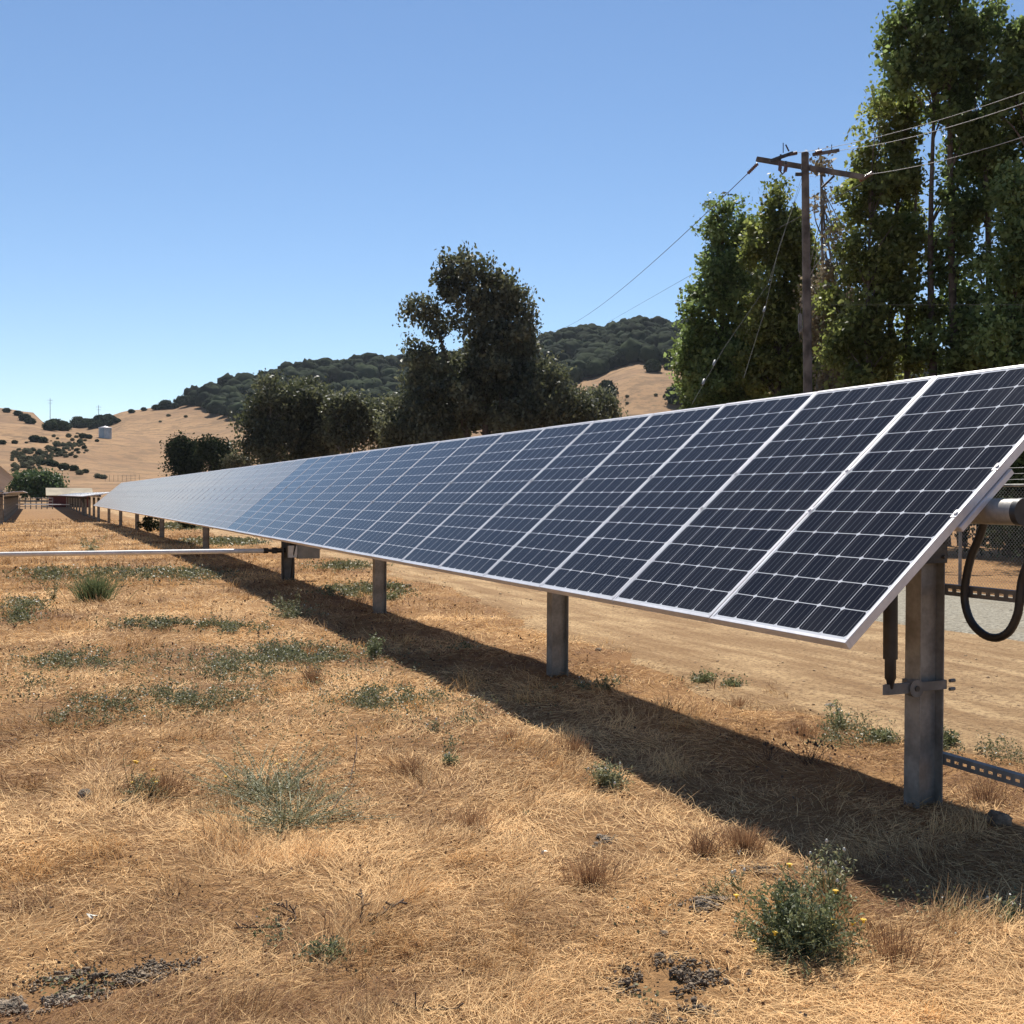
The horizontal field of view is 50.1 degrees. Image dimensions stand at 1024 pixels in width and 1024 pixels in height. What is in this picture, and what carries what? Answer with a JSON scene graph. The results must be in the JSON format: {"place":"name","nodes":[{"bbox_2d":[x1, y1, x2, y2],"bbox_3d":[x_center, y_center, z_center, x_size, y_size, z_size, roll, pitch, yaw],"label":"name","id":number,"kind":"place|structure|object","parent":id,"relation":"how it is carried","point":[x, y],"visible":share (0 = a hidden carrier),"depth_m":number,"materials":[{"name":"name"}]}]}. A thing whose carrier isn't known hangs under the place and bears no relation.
{"place":"outdoors","nodes":[
{"label":"outdoors","id":0,"kind":"place"},
{"bbox_2d":[0,362,1023,1023],"bbox_3d":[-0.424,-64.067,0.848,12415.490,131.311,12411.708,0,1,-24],"label":"ground","id":1,"kind":"structure","parent":0,"point":[130,448],"depth_m":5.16,"materials":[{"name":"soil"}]},
{"bbox_2d":[0,466,13,524],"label":"barn","id":2,"kind":"structure","parent":1,"relation":"on","point":[6,477],"depth_m":54.85,"materials":[{"name":"wood"}]},
{"bbox_2d":[0,491,27,521],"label":"shed","id":3,"kind":"structure","parent":1,"relation":"on","point":[11,507],"depth_m":72.72,"materials":[{"name":"wood"}]},
{"bbox_2d":[6,601,30,620],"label":"weed","id":4,"kind":"object","parent":1,"relation":"on","point":[18,608],"visible":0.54,"depth_m":12.56,"materials":[{"name":"green plant"}]},
{"bbox_2d":[19,497,52,508],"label":"rail fence","id":5,"kind":"object","parent":1,"relation":"on","point":[36,506],"visible":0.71,"depth_m":117.98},
{"bbox_2d":[4,467,70,500],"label":"oak tree","id":6,"kind":"object","parent":1,"relation":"on","point":[35,483],"visible":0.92,"depth_m":148.84,"materials":[{"name":"green plant"}]},
{"bbox_2d":[42,576,59,599],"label":"weed","id":7,"kind":"object","parent":1,"relation":"on","point":[54,593],"visible":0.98,"depth_m":14.91,"materials":[{"name":"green plant"}]},
{"bbox_2d":[41,420,60,430],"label":"oak tree","id":8,"kind":"object","parent":1,"relation":"on","point":[52,425],"visible":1,"depth_m":425.34,"materials":[{"name":"green plant"}]},
{"bbox_2d":[45,488,92,506],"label":"barn","id":9,"kind":"structure","parent":1,"relation":"on","point":[53,493],"depth_m":132.50,"materials":[{"name":"metal"}]},
{"bbox_2d":[0,982,151,1023],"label":"soil mound","id":10,"kind":"object","parent":1,"relation":"on","point":[11,1003],"visible":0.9,"depth_m":3.14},
{"bbox_2d":[57,492,108,520],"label":"solar tracker","id":11,"kind":"object","parent":1,"relation":"on","point":[82,503],"visible":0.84,"depth_m":82.07,"materials":[{"name":"metal"}]},
{"bbox_2d":[77,789,90,799],"bbox_3d":[-2.058,1.363,5.271,0.069,0.063,0.076,0,1,-24],"label":"clod","id":12,"kind":"object","parent":1,"relation":"on","point":[82,792],"visible":0.66,"depth_m":5.25,"materials":[{"name":"soil"}]},
{"bbox_2d":[65,530,107,550],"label":"weed","id":13,"kind":"object","parent":1,"relation":"on","point":[90,546],"visible":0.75,"depth_m":25.89,"materials":[{"name":"beige plant"}]},
{"bbox_2d":[50,570,144,601],"bbox_3d":[-5.604,0.981,14.802,1.063,0.437,1.096,0,1,-41],"label":"grass clump","id":14,"kind":"object","parent":1,"relation":"on","point":[92,588],"visible":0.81,"depth_m":14.70,"materials":[{"name":"plant"}]},
{"bbox_2d":[98,425,111,438],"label":"water tank","id":15,"kind":"object","parent":1,"relation":"on","point":[105,431],"visible":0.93,"depth_m":389.15,"materials":[{"name":"metal"}]},
{"bbox_2d":[1,939,228,1013],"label":"soil mound","id":16,"kind":"object","parent":1,"relation":"on","point":[140,973],"visible":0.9,"depth_m":3.35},
{"bbox_2d":[122,758,153,791],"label":"weed","id":17,"kind":"object","parent":1,"relation":"on","point":[136,762],"visible":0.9,"depth_m":5.33,"materials":[{"name":"yellow plant"}]},
{"bbox_2d":[120,773,172,797],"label":"weed","id":18,"kind":"object","parent":1,"relation":"on","point":[150,786],"visible":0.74,"depth_m":5.29,"materials":[{"name":"green plant"}]},
{"bbox_2d":[137,516,165,531],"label":"bush","id":19,"kind":"object","parent":1,"relation":"on","point":[150,524],"visible":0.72,"depth_m":43.03,"materials":[{"name":"green plant"}]},
{"bbox_2d":[157,400,171,408],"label":"oak tree","id":20,"kind":"object","parent":1,"relation":"on","point":[164,404],"visible":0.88,"depth_m":580.58,"materials":[{"name":"green plant"}]},
{"bbox_2d":[122,768,207,801],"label":"grass tuft","id":21,"kind":"object","parent":1,"relation":"on","point":[162,781],"visible":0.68,"depth_m":5.34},
{"bbox_2d":[157,430,207,476],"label":"oak tree","id":22,"kind":"object","parent":1,"relation":"on","point":[179,451],"visible":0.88,"depth_m":118.94,"materials":[{"name":"green plant"}]},
{"bbox_2d":[179,395,193,405],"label":"oak tree","id":23,"kind":"object","parent":1,"relation":"on","point":[185,400],"visible":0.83,"depth_m":573.77,"materials":[{"name":"green plant"}]},
{"bbox_2d":[191,433,235,470],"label":"oak tree","id":24,"kind":"object","parent":1,"relation":"on","point":[210,448],"visible":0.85,"depth_m":117.21,"materials":[{"name":"green plant"}]},
{"bbox_2d":[218,451,255,468],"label":"shrub","id":25,"kind":"object","parent":1,"relation":"on","point":[229,462],"visible":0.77,"depth_m":111.23,"materials":[{"name":"green plant"}]},
{"bbox_2d":[149,730,363,818],"bbox_3d":[-1.173,1.237,5.340,0.975,0.344,0.898,1,1,20],"label":"weed","id":26,"kind":"object","parent":1,"relation":"on","point":[268,791],"visible":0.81,"depth_m":5.36,"materials":[{"name":"green plant"}]},
{"bbox_2d":[234,904,296,928],"bbox_3d":[-0.833,1.396,3.764,0.227,0.049,0.116,0,1,-35],"label":"stick","id":27,"kind":"object","parent":1,"relation":"on","point":[293,910],"visible":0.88,"depth_m":3.74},
{"bbox_2d":[226,368,322,464],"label":"eucalyptus tree","id":28,"kind":"object","parent":1,"relation":"on","point":[270,428],"visible":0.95,"depth_m":96.43,"materials":[{"name":"green plant"}]},
{"bbox_2d":[180,762,400,844],"bbox_3d":[-1.008,1.267,4.987,1.006,0.305,0.833,0,1,-24],"label":"weed","id":29,"kind":"object","parent":1,"relation":"on","point":[282,816],"visible":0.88,"depth_m":4.92,"materials":[{"name":"plant"}]},
{"bbox_2d":[261,587,328,618],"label":"weed","id":30,"kind":"object","parent":1,"relation":"on","point":[288,614],"visible":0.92,"depth_m":12.96,"materials":[{"name":"green plant"}]},
{"bbox_2d":[284,662,340,684],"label":"grass tuft","id":31,"kind":"object","parent":1,"relation":"on","point":[312,675],"visible":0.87,"depth_m":8.33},
{"bbox_2d":[279,373,351,459],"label":"eucalyptus tree","id":32,"kind":"object","parent":1,"relation":"on","point":[313,449],"visible":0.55,"depth_m":98.64,"materials":[{"name":"green plant"}]},
{"bbox_2d":[298,934,350,964],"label":"weed","id":33,"kind":"object","parent":1,"relation":"on","point":[332,952],"visible":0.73,"depth_m":3.52,"materials":[{"name":"green plant"}]},
{"bbox_2d":[308,386,385,454],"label":"eucalyptus tree","id":34,"kind":"object","parent":1,"relation":"on","point":[347,422],"visible":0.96,"depth_m":95.81,"materials":[{"name":"green plant"}]},
{"bbox_2d":[357,632,385,659],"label":"weed","id":35,"kind":"object","parent":1,"relation":"on","point":[372,648],"visible":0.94,"depth_m":9.76,"materials":[{"name":"green plant"}]},
{"bbox_2d":[363,393,400,449],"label":"eucalyptus tree","id":36,"kind":"object","parent":1,"relation":"on","point":[378,404],"visible":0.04,"depth_m":98.29,"materials":[{"name":"green plant"}]},
{"bbox_2d":[368,899,406,922],"bbox_3d":[-0.433,1.384,3.817,0.052,0.044,0.183,1,1,36],"label":"stick","id":37,"kind":"object","parent":1,"relation":"on","point":[392,906],"visible":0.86,"depth_m":3.81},
{"bbox_2d":[387,585,407,599],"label":"weed","id":38,"kind":"object","parent":1,"relation":"on","point":[395,597],"visible":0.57,"depth_m":15.16,"materials":[{"name":"green plant"}]},
{"bbox_2d":[377,748,443,779],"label":"grass tuft","id":39,"kind":"object","parent":1,"relation":"on","point":[411,764],"visible":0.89,"depth_m":5.78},
{"bbox_2d":[369,363,460,448],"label":"eucalyptus tree","id":40,"kind":"object","parent":1,"relation":"on","point":[406,420],"visible":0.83,"depth_m":92.39,"materials":[{"name":"green plant"}]},
{"bbox_2d":[392,992,463,1010],"bbox_3d":[-0.237,1.379,3.075,0.208,0.046,0.035,0,1,7],"label":"stick","id":41,"kind":"object","parent":1,"relation":"on","point":[461,1004],"visible":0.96,"depth_m":3.07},
{"bbox_2d":[425,717,447,730],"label":"weed","id":42,"kind":"object","parent":1,"relation":"on","point":[435,724],"visible":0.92,"depth_m":6.72,"materials":[{"name":"green plant"}]},
{"bbox_2d":[439,752,461,764],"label":"weed","id":43,"kind":"object","parent":1,"relation":"on","point":[449,755],"visible":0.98,"depth_m":5.93,"materials":[{"name":"green plant"}]},
{"bbox_2d":[439,798,507,832],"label":"grass tuft","id":44,"kind":"object","parent":1,"relation":"on","point":[471,819],"visible":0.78,"depth_m":4.92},
{"bbox_2d":[392,241,558,440],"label":"eucalyptus tree","id":45,"kind":"object","parent":1,"relation":"on","point":[489,367],"visible":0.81,"depth_m":93.52,"materials":[{"name":"green plant"}]},
{"bbox_2d":[484,722,533,742],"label":"grass tuft","id":46,"kind":"object","parent":1,"relation":"on","point":[510,734],"visible":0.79,"depth_m":6.50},
{"bbox_2d":[1,525,1020,995],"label":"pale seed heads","id":47,"kind":"object","parent":1,"relation":"on","point":[283,659],"visible":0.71,"depth_m":8.86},
{"bbox_2d":[0,521,1023,1007],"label":"green ground cover","id":48,"kind":"object","parent":1,"relation":"on","point":[284,653],"visible":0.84,"depth_m":8.62,"materials":[{"name":"green plant"}]},
{"bbox_2d":[0,559,1023,1021],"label":"dark litter","id":49,"kind":"object","parent":1,"relation":"on","point":[14,985],"visible":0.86,"depth_m":4.85,"materials":[{"name":"plant"}]},
{"bbox_2d":[485,349,613,433],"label":"eucalyptus tree","id":50,"kind":"object","parent":1,"relation":"on","point":[558,398],"visible":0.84,"depth_m":90.39,"materials":[{"name":"green plant"}]},
{"bbox_2d":[93,364,1023,808],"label":"solar tracker","id":51,"kind":"object","parent":1,"relation":"on","point":[835,518],"visible":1,"depth_m":6.61,"materials":[{"name":"glass"}]},
{"bbox_2d":[0,547,284,556],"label":"drive shaft","id":52,"kind":"object","parent":51,"relation":"attached to","point":[275,550],"visible":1,"depth_m":17.36,"materials":[{"name":"white paint"}]},
{"bbox_2d":[945,583,1015,602],"bbox_3d":[2.428,0.383,4.459,0.040,0.052,1.812,0,1,-24],"label":"strut channel","id":53,"kind":"object","parent":51,"relation":"attached to","point":[988,591],"visible":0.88,"depth_m":5.01,"materials":[{"name":"metal"}]},
{"bbox_2d":[943,751,1023,787],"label":"strut channel","id":54,"kind":"object","parent":51,"relation":"attached to","point":[979,765],"visible":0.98,"depth_m":5.02,"materials":[{"name":"metal"}]},
{"bbox_2d":[960,524,1023,641],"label":"conduit hose","id":55,"kind":"object","parent":51,"relation":"hanging from","point":[1004,634],"visible":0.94,"depth_m":4.99,"materials":[{"name":"rubber"}]},
{"bbox_2d":[181,315,944,425],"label":"oak forest","id":56,"kind":"object","parent":1,"relation":"on","point":[592,350],"visible":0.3,"depth_m":560.09,"materials":[{"name":"green plant"}]},
{"bbox_2d":[551,731,596,756],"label":"grass tuft","id":57,"kind":"object","parent":1,"relation":"on","point":[575,744],"visible":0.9,"depth_m":6.19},
{"bbox_2d":[528,841,642,895],"bbox_3d":[0.318,1.362,4.204,0.433,0.144,0.506,0,1,-24],"label":"grass tuft","id":58,"kind":"object","parent":1,"relation":"on","point":[596,872],"visible":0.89,"depth_m":4.18,"materials":[{"name":"plant"}]},
{"bbox_2d":[580,383,628,419],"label":"eucalyptus tree","id":59,"kind":"object","parent":1,"relation":"on","point":[610,403],"visible":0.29,"depth_m":93.09,"materials":[{"name":"green plant"}]},
{"bbox_2d":[598,379,618,397],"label":"oak tree","id":60,"kind":"object","parent":1,"relation":"on","point":[604,383],"visible":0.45,"depth_m":387.03,"materials":[{"name":"green plant"}]},
{"bbox_2d":[584,757,634,791],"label":"weed","id":61,"kind":"object","parent":1,"relation":"on","point":[604,773],"visible":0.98,"depth_m":5.52,"materials":[{"name":"green plant"}]},
{"bbox_2d":[643,359,663,371],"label":"oak tree","id":62,"kind":"object","parent":1,"relation":"on","point":[652,365],"visible":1,"depth_m":430.57,"materials":[{"name":"green plant"}]},
{"bbox_2d":[662,385,689,403],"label":"oak tree","id":63,"kind":"object","parent":1,"relation":"on","point":[673,397],"visible":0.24,"depth_m":372.72,"materials":[{"name":"green plant"}]},
{"bbox_2d":[584,948,770,1005],"bbox_3d":[0.492,1.411,3.312,0.639,0.050,0.331,0,1,-24],"label":"soil mound","id":64,"kind":"object","parent":1,"relation":"on","point":[710,973],"visible":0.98,"depth_m":3.31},
{"bbox_2d":[626,1002,757,1023],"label":"soil mound","id":65,"kind":"object","parent":1,"relation":"on","point":[694,1007],"visible":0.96,"depth_m":3.09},
{"bbox_2d":[672,827,736,859],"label":"grass tuft","id":66,"kind":"object","parent":1,"relation":"on","point":[704,844],"visible":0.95,"depth_m":4.47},
{"bbox_2d":[669,893,749,914],"bbox_3d":[0.731,1.403,3.937,0.368,0.040,0.181,0,1,-24],"label":"soil mound","id":67,"kind":"object","parent":1,"relation":"on","point":[704,905],"visible":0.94,"depth_m":3.91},
{"bbox_2d":[694,876,735,895],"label":"weed","id":68,"kind":"object","parent":1,"relation":"on","point":[717,887],"visible":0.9,"depth_m":4.03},
{"bbox_2d":[663,191,771,409],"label":"poplar tree","id":69,"kind":"object","parent":1,"relation":"on","point":[703,339],"visible":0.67,"depth_m":43.21,"materials":[{"name":"green plant"}]},
{"bbox_2d":[721,694,754,709],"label":"grass tuft","id":70,"kind":"object","parent":1,"relation":"on","point":[740,702],"visible":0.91,"depth_m":7.71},
{"bbox_2d":[700,819,781,855],"bbox_3d":[0.932,1.346,4.548,0.333,0.132,0.341,0,1,-24],"label":"grass tuft","id":71,"kind":"object","parent":1,"relation":"on","point":[741,844],"visible":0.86,"depth_m":4.51,"materials":[{"name":"plant"}]},
{"bbox_2d":[721,860,765,893],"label":"weed","id":72,"kind":"object","parent":1,"relation":"on","point":[735,876],"visible":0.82,"depth_m":4.08,"materials":[{"name":"green plant"}]},
{"bbox_2d":[725,862,780,882],"bbox_3d":[0.955,1.400,4.263,0.231,0.033,0.183,0,1,-24],"label":"soil mound","id":73,"kind":"object","parent":1,"relation":"on","point":[761,867],"visible":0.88,"depth_m":4.28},
{"bbox_2d":[731,173,824,397],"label":"poplar tree","id":74,"kind":"object","parent":1,"relation":"on","point":[777,348],"visible":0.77,"depth_m":40.30,"materials":[{"name":"green plant"}]},
{"bbox_2d":[765,718,826,738],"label":"grass tuft","id":75,"kind":"object","parent":1,"relation":"on","point":[802,729],"visible":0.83,"depth_m":6.77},
{"bbox_2d":[731,858,876,979],"bbox_3d":[0.956,1.298,3.565,0.452,0.276,0.545,0,1,1],"label":"weed","id":76,"kind":"object","parent":1,"relation":"on","point":[810,930],"visible":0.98,"depth_m":3.52,"materials":[{"name":"green plant"}]},
{"bbox_2d":[782,731,836,764],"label":"weed","id":77,"kind":"object","parent":1,"relation":"on","point":[814,744],"visible":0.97,"depth_m":6.08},
{"bbox_2d":[747,143,872,392],"bbox_3d":[7.566,-3.984,28.092,2.938,11.177,2.016,0,1,8],"label":"utility pole","id":78,"kind":"object","parent":1,"relation":"on","point":[804,166],"visible":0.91,"depth_m":27.84,"materials":[{"name":"brown wood"}]},
{"bbox_2d":[552,173,747,331],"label":"power line","id":79,"kind":"object","parent":78,"relation":"attached to","point":[674,242],"visible":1,"depth_m":38.78,"materials":[{"name":"metal"}]},
{"bbox_2d":[614,184,860,318],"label":"power line","id":80,"kind":"object","parent":78,"relation":"attached to","point":[774,230],"visible":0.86,"depth_m":35.47,"materials":[{"name":"metal"}]},
{"bbox_2d":[798,92,1023,152],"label":"power line","id":81,"kind":"object","parent":78,"relation":"attached to","point":[917,126],"visible":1,"depth_m":21.48,"materials":[{"name":"metal"}]},
{"bbox_2d":[844,103,1023,149],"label":"power line","id":82,"kind":"object","parent":78,"relation":"attached to","point":[941,129],"visible":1,"depth_m":21.67,"materials":[{"name":"metal"}]},
{"bbox_2d":[866,137,1022,174],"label":"power line","id":83,"kind":"object","parent":78,"relation":"attached to","point":[949,158],"visible":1,"depth_m":21.34,"materials":[{"name":"metal"}]},
{"bbox_2d":[791,839,856,901],"bbox_3d":[1.166,1.323,4.053,0.226,0.230,0.265,0,1,-4],"label":"weed","id":84,"kind":"object","parent":1,"relation":"on","point":[835,876],"visible":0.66,"depth_m":4.02,"materials":[{"name":"green plant"}]},
{"bbox_2d":[791,146,861,391],"bbox_3d":[11.020,-5.484,36.985,3.003,13.373,2.719,0,1,-24],"label":"poplar tree","id":85,"kind":"object","parent":1,"relation":"on","point":[826,275],"visible":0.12,"depth_m":36.73,"materials":[{"name":"green plant"}]},
{"bbox_2d":[821,699,849,728],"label":"weed","id":86,"kind":"object","parent":1,"relation":"on","point":[837,712],"visible":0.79,"depth_m":7.01,"materials":[{"name":"green plant"}]},
{"bbox_2d":[811,80,948,389],"bbox_3d":[11.741,-6.232,34.778,4.486,14.971,3.236,0,1,-2],"label":"poplar tree","id":87,"kind":"object","parent":1,"relation":"on","point":[886,260],"visible":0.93,"depth_m":34.45,"materials":[{"name":"green plant"}]},
{"bbox_2d":[862,726,902,743],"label":"weed","id":88,"kind":"object","parent":1,"relation":"on","point":[882,731],"visible":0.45,"depth_m":6.62,"materials":[{"name":"green plant"}]},
{"bbox_2d":[828,906,959,978],"bbox_3d":[1.260,1.391,3.571,0.520,0.131,0.471,0,1,9],"label":"grass tuft","id":89,"kind":"object","parent":1,"relation":"on","point":[889,947],"visible":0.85,"depth_m":3.54,"materials":[{"name":"plant"}]},
{"bbox_2d":[868,0,1014,545],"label":"poplar tree","id":90,"kind":"object","parent":1,"relation":"on","point":[931,56],"visible":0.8,"depth_m":33.43,"materials":[{"name":"green plant"}]},
{"bbox_2d":[943,772,1023,810],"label":"grass tuft","id":91,"kind":"object","parent":1,"relation":"on","point":[983,793],"visible":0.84,"depth_m":5.34,"materials":[{"name":"plant"}]},
{"bbox_2d":[945,467,1023,589],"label":"chain link fence","id":92,"kind":"object","parent":1,"relation":"on","point":[959,558],"visible":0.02,"depth_m":17.38,"materials":[{"name":"metal"}]},
{"bbox_2d":[951,482,1022,557],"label":"bush","id":93,"kind":"object","parent":1,"relation":"on","point":[983,541],"visible":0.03,"depth_m":27.50,"materials":[{"name":"green plant"}]},
{"bbox_2d":[957,153,1023,550],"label":"poplar tree","id":94,"kind":"object","parent":1,"relation":"on","point":[997,320],"visible":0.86,"depth_m":30.53,"materials":[{"name":"green plant"}]},
{"bbox_2d":[970,451,1023,559],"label":"bush","id":95,"kind":"object","parent":1,"relation":"on","point":[1018,461],"visible":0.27,"depth_m":22.26,"materials":[{"name":"green plant"}]},
{"bbox_2d":[983,809,1012,826],"bbox_3d":[2.182,1.382,4.919,0.128,0.080,0.123,0,1,-24],"label":"clod","id":96,"kind":"object","parent":1,"relation":"on","point":[1000,818],"visible":0.89,"depth_m":4.88,"materials":[{"name":"soil"}]},
{"bbox_2d":[975,10,1023,195],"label":"poplar tree","id":97,"kind":"object","parent":1,"relation":"on","point":[1008,77],"visible":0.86,"depth_m":31.82,"materials":[{"name":"green plant"}]},
{"bbox_2d":[980,476,1023,558],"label":"bush","id":98,"kind":"object","parent":1,"relation":"on","point":[1009,540],"visible":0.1,"depth_m":24.91,"materials":[{"name":"green plant"}]},
{"bbox_2d":[986,893,1021,920],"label":"weed","id":99,"kind":"object","parent":1,"relation":"on","point":[1009,908],"visible":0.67,"depth_m":3.90,"materials":[{"name":"green plant"}]},
{"bbox_2d":[0,0,1023,422],"label":"sky","id":100,"kind":"structure","parent":0,"point":[193,192],"materials":[{"name":"blue"}]},
{"bbox_2d":[91,505,1023,763],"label":"dirt track","id":101,"kind":"structure","parent":0,"point":[688,643],"depth_m":9.52,"materials":[{"name":"soil"}]},
{"bbox_2d":[195,534,1020,774],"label":"dirt clods","id":102,"kind":"object","parent":101,"relation":"on","point":[652,635],"visible":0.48,"depth_m":10.49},
{"bbox_2d":[694,669,719,683],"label":"weed","id":103,"kind":"object","parent":101,"relation":"on","point":[707,678],"visible":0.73,"depth_m":8.48,"materials":[{"name":"green plant"}]},
{"bbox_2d":[943,729,960,748],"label":"weed","id":104,"kind":"object","parent":101,"relation":"on","point":[949,738],"visible":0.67,"depth_m":6.47,"materials":[{"name":"green plant"}]},
{"bbox_2d":[591,833,617,847],"bbox_3d":[0.389,1.397,4.652,0.098,0.038,0.182,1,1,38],"label":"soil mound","id":105,"kind":"object","parent":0,"point":[606,839],"visible":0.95,"depth_m":4.64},
{"bbox_2d":[875,587,1023,641],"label":"gravel road","id":106,"kind":"structure","parent":0,"point":[989,615],"depth_m":13.27,"materials":[{"name":"gravel"}]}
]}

